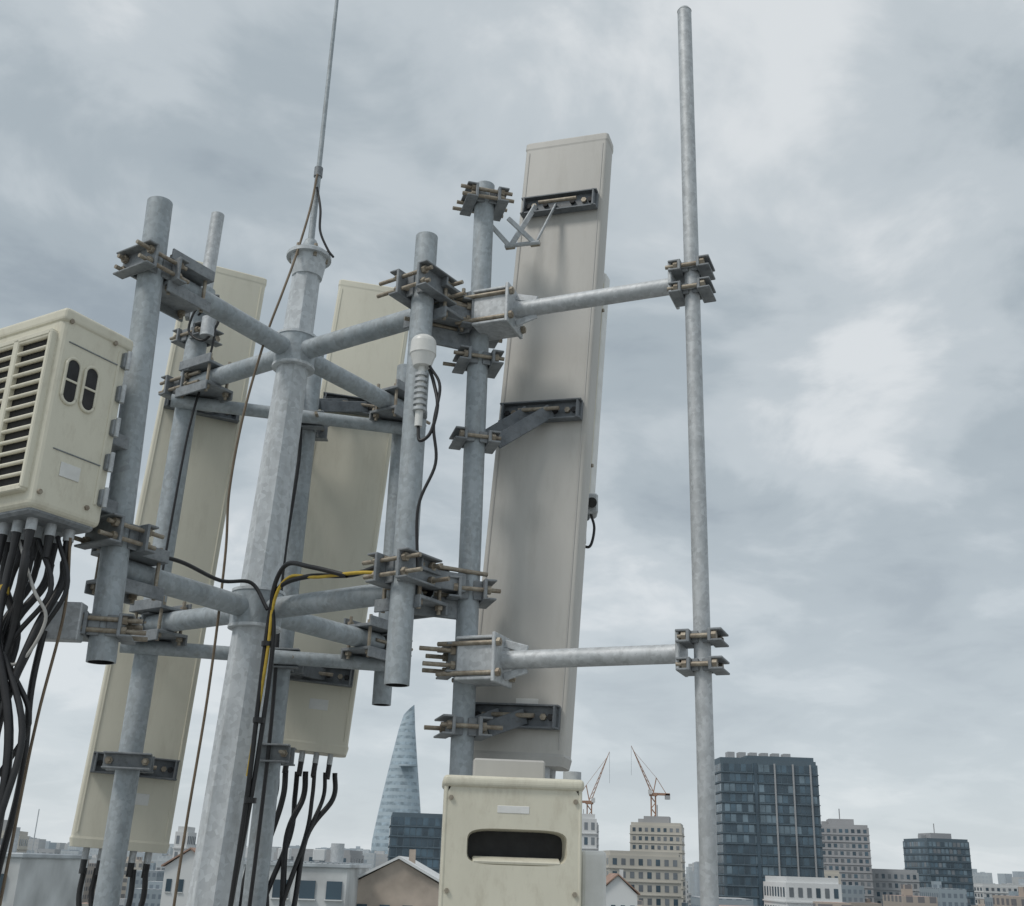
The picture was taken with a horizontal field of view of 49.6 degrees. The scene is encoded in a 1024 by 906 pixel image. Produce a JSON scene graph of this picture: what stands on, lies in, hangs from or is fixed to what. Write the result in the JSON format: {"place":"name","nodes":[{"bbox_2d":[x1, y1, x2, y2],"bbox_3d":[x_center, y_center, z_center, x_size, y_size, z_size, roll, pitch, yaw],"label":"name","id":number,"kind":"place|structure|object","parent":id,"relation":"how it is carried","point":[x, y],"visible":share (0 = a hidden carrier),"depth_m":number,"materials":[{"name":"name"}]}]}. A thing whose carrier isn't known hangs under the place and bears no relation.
{"place":"outdoors","nodes":[
{"label":"outdoors","id":0,"kind":"place"},
{"bbox_2d":[0,820,28,852],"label":"apartment block","id":1,"kind":"structure","parent":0,"point":[22,845],"depth_m":306.55,"materials":[{"name":"grey concrete"}]},
{"bbox_2d":[160,847,195,905],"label":"gabled house","id":2,"kind":"structure","parent":0,"point":[169,879],"depth_m":139.58,"materials":[{"name":"paint"}]},
{"bbox_2d":[356,849,438,905],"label":"gabled house","id":3,"kind":"structure","parent":0,"point":[410,880],"depth_m":85.62,"materials":[{"name":"beige paint"}]},
{"bbox_2d":[0,0,1023,883],"label":"sky","id":4,"kind":"structure","parent":0,"point":[860,163],"materials":[{"name":"grey"}]},
{"bbox_2d":[629,805,685,901],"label":"apartment block","id":5,"kind":"structure","parent":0,"point":[657,833],"depth_m":473.79,"materials":[{"name":"beige concrete"}]},
{"bbox_2d":[823,863,842,893],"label":"apartment block","id":6,"kind":"structure","parent":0,"point":[831,874],"depth_m":449.36,"materials":[{"name":"beige concrete"}]},
{"bbox_2d":[872,869,919,905],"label":"apartment block","id":7,"kind":"structure","parent":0,"point":[887,881],"depth_m":524.33,"materials":[{"name":"grey concrete"}]},
{"bbox_2d":[973,883,1023,905],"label":"apartment block","id":8,"kind":"structure","parent":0,"point":[981,891],"depth_m":598.05,"materials":[{"name":"white concrete"}]},
{"label":"ground","id":9,"kind":"structure","parent":0,"visible":0},
{"bbox_2d":[0,809,91,905],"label":"white building","id":10,"kind":"structure","parent":9,"relation":"on","point":[39,879],"depth_m":59.55,"materials":[{"name":"paint"}]},
{"bbox_2d":[172,826,196,857],"bbox_3d":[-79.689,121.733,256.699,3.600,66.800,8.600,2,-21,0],"label":"apartment block","id":11,"kind":"structure","parent":9,"relation":"on","point":[190,839],"depth_m":264.05,"materials":[{"name":"white concrete"}]},
{"bbox_2d":[242,843,371,905],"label":"flat roof building","id":12,"kind":"structure","parent":9,"relation":"on","point":[334,881],"depth_m":79.30,"materials":[{"name":"paint"}]},
{"bbox_2d":[273,848,363,862],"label":"apartment block","id":13,"kind":"structure","parent":9,"relation":"on","point":[351,856],"depth_m":310.20,"materials":[{"name":"grey concrete"}]},
{"bbox_2d":[371,705,420,853],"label":"skyscraper","id":14,"kind":"structure","parent":9,"relation":"on","point":[401,791],"depth_m":1426.42,"materials":[{"name":"blue glass"}]},
{"bbox_2d":[387,812,442,873],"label":"glass office block","id":15,"kind":"structure","parent":9,"relation":"on","point":[421,833],"depth_m":424.90,"materials":[{"name":"blue glass"}]},
{"bbox_2d":[26,836,1023,905],"bbox_3d":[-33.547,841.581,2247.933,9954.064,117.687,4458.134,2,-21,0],"label":"distant city buildings","id":16,"kind":"structure","parent":9,"relation":"on","point":[936,894],"depth_m":488.46,"materials":[{"name":"grey concrete"}]},
{"bbox_2d":[582,814,597,850],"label":"apartment block","id":17,"kind":"structure","parent":9,"relation":"on","point":[589,832],"depth_m":284.20,"materials":[{"name":"white concrete"}]},
{"bbox_2d":[583,809,598,850],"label":"apartment block","id":18,"kind":"structure","parent":9,"relation":"on","point":[597,835],"depth_m":663.64,"materials":[{"name":"grey concrete"}]},
{"bbox_2d":[582,752,609,813],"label":"tower crane","id":19,"kind":"object","parent":9,"relation":"on","point":[592,801],"visible":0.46,"depth_m":498.62,"materials":[{"name":"orange metal"}]},
{"bbox_2d":[606,869,639,905],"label":"gabled house","id":20,"kind":"structure","parent":9,"relation":"on","point":[621,890],"depth_m":158.27,"materials":[{"name":"white paint"}]},
{"bbox_2d":[604,850,681,905],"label":"apartment block","id":21,"kind":"structure","parent":9,"relation":"on","point":[653,878],"depth_m":318.46,"materials":[{"name":"beige concrete"}]},
{"bbox_2d":[631,746,669,815],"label":"tower crane","id":22,"kind":"object","parent":9,"relation":"on","point":[665,794],"visible":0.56,"depth_m":507.47,"materials":[{"name":"orange metal"}]},
{"bbox_2d":[714,752,824,905],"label":"glass office tower","id":23,"kind":"structure","parent":9,"relation":"on","point":[768,819],"depth_m":381.06,"materials":[{"name":"blue glass"}]},
{"bbox_2d":[763,876,841,905],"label":"apartment block","id":24,"kind":"structure","parent":9,"relation":"on","point":[790,891],"depth_m":233.74,"materials":[{"name":"white concrete"}]},
{"bbox_2d":[821,809,873,902],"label":"apartment tower","id":25,"kind":"structure","parent":9,"relation":"on","point":[846,849],"depth_m":519.38,"materials":[{"name":"grey concrete"}]},
{"bbox_2d":[903,824,975,905],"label":"office tower","id":26,"kind":"structure","parent":9,"relation":"on","point":[944,859],"depth_m":566.82,"materials":[{"name":"blue glass"}]},
{"bbox_3d":[-1.005,29.508,-7.836,13.000,59.200,17.000,2,-20,0],"label":"rooftop","id":27,"kind":"object","parent":9,"relation":"on","visible":0},
{"bbox_2d":[0,601,147,876],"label":"pole bracket","id":28,"kind":"object","parent":27,"relation":"on","point":[81,624],"visible":0.88,"depth_m":3.77,"materials":[{"name":"metal"}]},
{"bbox_2d":[74,196,214,664],"bbox_3d":[-1.405,-0.126,4.204,0.254,1.853,0.402,-11,-24,31],"label":"mounting pole","id":29,"kind":"object","parent":28,"relation":"on","point":[115,543],"visible":0.96,"depth_m":4.13,"materials":[{"name":"metal"}]},
{"bbox_2d":[0,308,132,566],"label":"radio unit","id":30,"kind":"object","parent":29,"relation":"attached to","point":[63,387],"visible":0.95,"depth_m":3.78,"materials":[{"name":"metal"}]},
{"bbox_2d":[0,536,71,905],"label":"black cables","id":31,"kind":"object","parent":30,"relation":"hanging from","point":[12,628],"visible":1,"depth_m":3.58,"materials":[{"name":"plastic"}]},
{"bbox_2d":[93,211,232,905],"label":"mounting pole","id":32,"kind":"object","parent":27,"relation":"on","point":[128,762],"visible":0.66,"depth_m":4.97,"materials":[{"name":"metal"}]},
{"bbox_2d":[69,260,266,877],"bbox_3d":[-1.638,0.426,5.446,0.550,3.105,0.331,10,-22,-21],"label":"panel antenna","id":33,"kind":"object","parent":32,"relation":"attached to","point":[202,515],"visible":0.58,"depth_m":5.31,"materials":[{"name":"white plastic"}]},
{"bbox_2d":[76,868,148,905],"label":"black cables","id":34,"kind":"object","parent":33,"relation":"hanging from","point":[130,891],"visible":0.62,"depth_m":4.93,"materials":[{"name":"plastic"}]},
{"bbox_2d":[242,355,328,905],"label":"mounting pole","id":35,"kind":"object","parent":27,"relation":"on","point":[281,754],"visible":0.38,"depth_m":5.11,"materials":[{"name":"metal"}]},
{"bbox_2d":[239,770,337,905],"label":"black cables","id":36,"kind":"object","parent":35,"relation":"attached to","point":[311,823],"visible":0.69,"depth_m":5.16,"materials":[{"name":"plastic"}]},
{"bbox_2d":[282,279,408,779],"bbox_3d":[-0.887,0.296,5.775,0.625,2.695,0.315,13,-23,-27],"label":"panel antenna","id":37,"kind":"object","parent":35,"relation":"attached to","point":[350,467],"visible":0.57,"depth_m":5.73,"materials":[{"name":"white plastic"}]},
{"bbox_2d":[119,238,453,905],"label":"antenna mast","id":38,"kind":"object","parent":27,"relation":"on","point":[292,358],"visible":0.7,"depth_m":4.76,"materials":[{"name":"metal"}]},
{"bbox_2d":[161,310,301,905],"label":"jumper cables","id":39,"kind":"object","parent":38,"relation":"attached to","point":[209,325],"visible":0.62,"depth_m":5.20,"materials":[{"name":"black plastic"}]},
{"bbox_2d":[172,0,338,905],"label":"lightning rod","id":40,"kind":"object","parent":38,"relation":"attached to","point":[315,198],"visible":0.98,"depth_m":5.00,"materials":[{"name":"paint"}]},
{"bbox_2d":[169,556,373,905],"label":"jumper cables","id":41,"kind":"object","parent":38,"relation":"attached to","point":[268,642],"visible":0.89,"depth_m":4.35,"materials":[{"name":"black plastic"}]},
{"bbox_2d":[341,364,430,705],"bbox_3d":[-0.593,0.347,5.480,0.234,1.750,0.393,-11,-24,31],"label":"mounting pole","id":42,"kind":"object","parent":38,"relation":"attached to","point":[382,694],"visible":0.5,"depth_m":5.48,"materials":[{"name":"metal"}]},
{"bbox_2d":[362,231,471,686],"bbox_3d":[-0.364,-0.016,4.344,0.328,1.850,0.312,-12,-24,32],"label":"mounting pole","id":43,"kind":"object","parent":38,"relation":"attached to","point":[428,282],"visible":0.96,"depth_m":4.19,"materials":[{"name":"metal"}]},
{"bbox_2d":[410,334,440,566],"bbox_3d":[-0.344,-0.017,4.205,0.134,0.936,0.137,2,-21,0],"label":"gps antenna","id":44,"kind":"object","parent":43,"relation":"attached to","point":[423,351],"visible":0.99,"depth_m":4.26,"materials":[{"name":"white plastic"}]},
{"bbox_2d":[384,181,513,774],"bbox_3d":[-0.241,-0.014,4.454,0.532,2.530,0.217,9,-22,-18],"label":"mounting pole","id":45,"kind":"object","parent":38,"relation":"attached to","point":[466,591],"visible":0.85,"depth_m":4.41,"materials":[{"name":"metal"}]},
{"bbox_2d":[438,758,605,905],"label":"radio unit","id":46,"kind":"object","parent":45,"relation":"attached to","point":[511,835],"visible":1,"depth_m":3.45,"materials":[{"name":"white plastic"}]},
{"bbox_2d":[473,133,612,778],"bbox_3d":[0.135,-0.095,4.721,0.600,3.010,0.388,2,-21,0],"label":"panel antenna","id":47,"kind":"object","parent":45,"relation":"attached to","point":[534,560],"visible":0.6,"depth_m":4.62,"materials":[{"name":"white plastic"}]},
{"bbox_2d":[585,493,597,548],"bbox_3d":[0.277,0.290,4.730,0.176,0.242,0.132,2,-21,0],"label":"receiver","id":48,"kind":"object","parent":47,"relation":"attached to","point":[593,507],"visible":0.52,"depth_m":4.72,"materials":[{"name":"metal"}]},
{"bbox_2d":[589,273,609,492],"bbox_3d":[0.309,-0.278,5.102,0.200,1.337,0.399,-12,-25,34],"label":"panel antenna","id":49,"kind":"object","parent":47,"relation":"attached to","point":[600,370],"visible":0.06,"depth_m":5.16,"materials":[{"name":"white plastic"}]},
{"bbox_2d":[435,5,729,905],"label":"steel pole","id":50,"kind":"object","parent":38,"relation":"attached to","point":[505,311],"visible":0.98,"depth_m":4.06,"materials":[{"name":"metal"}]}
]}

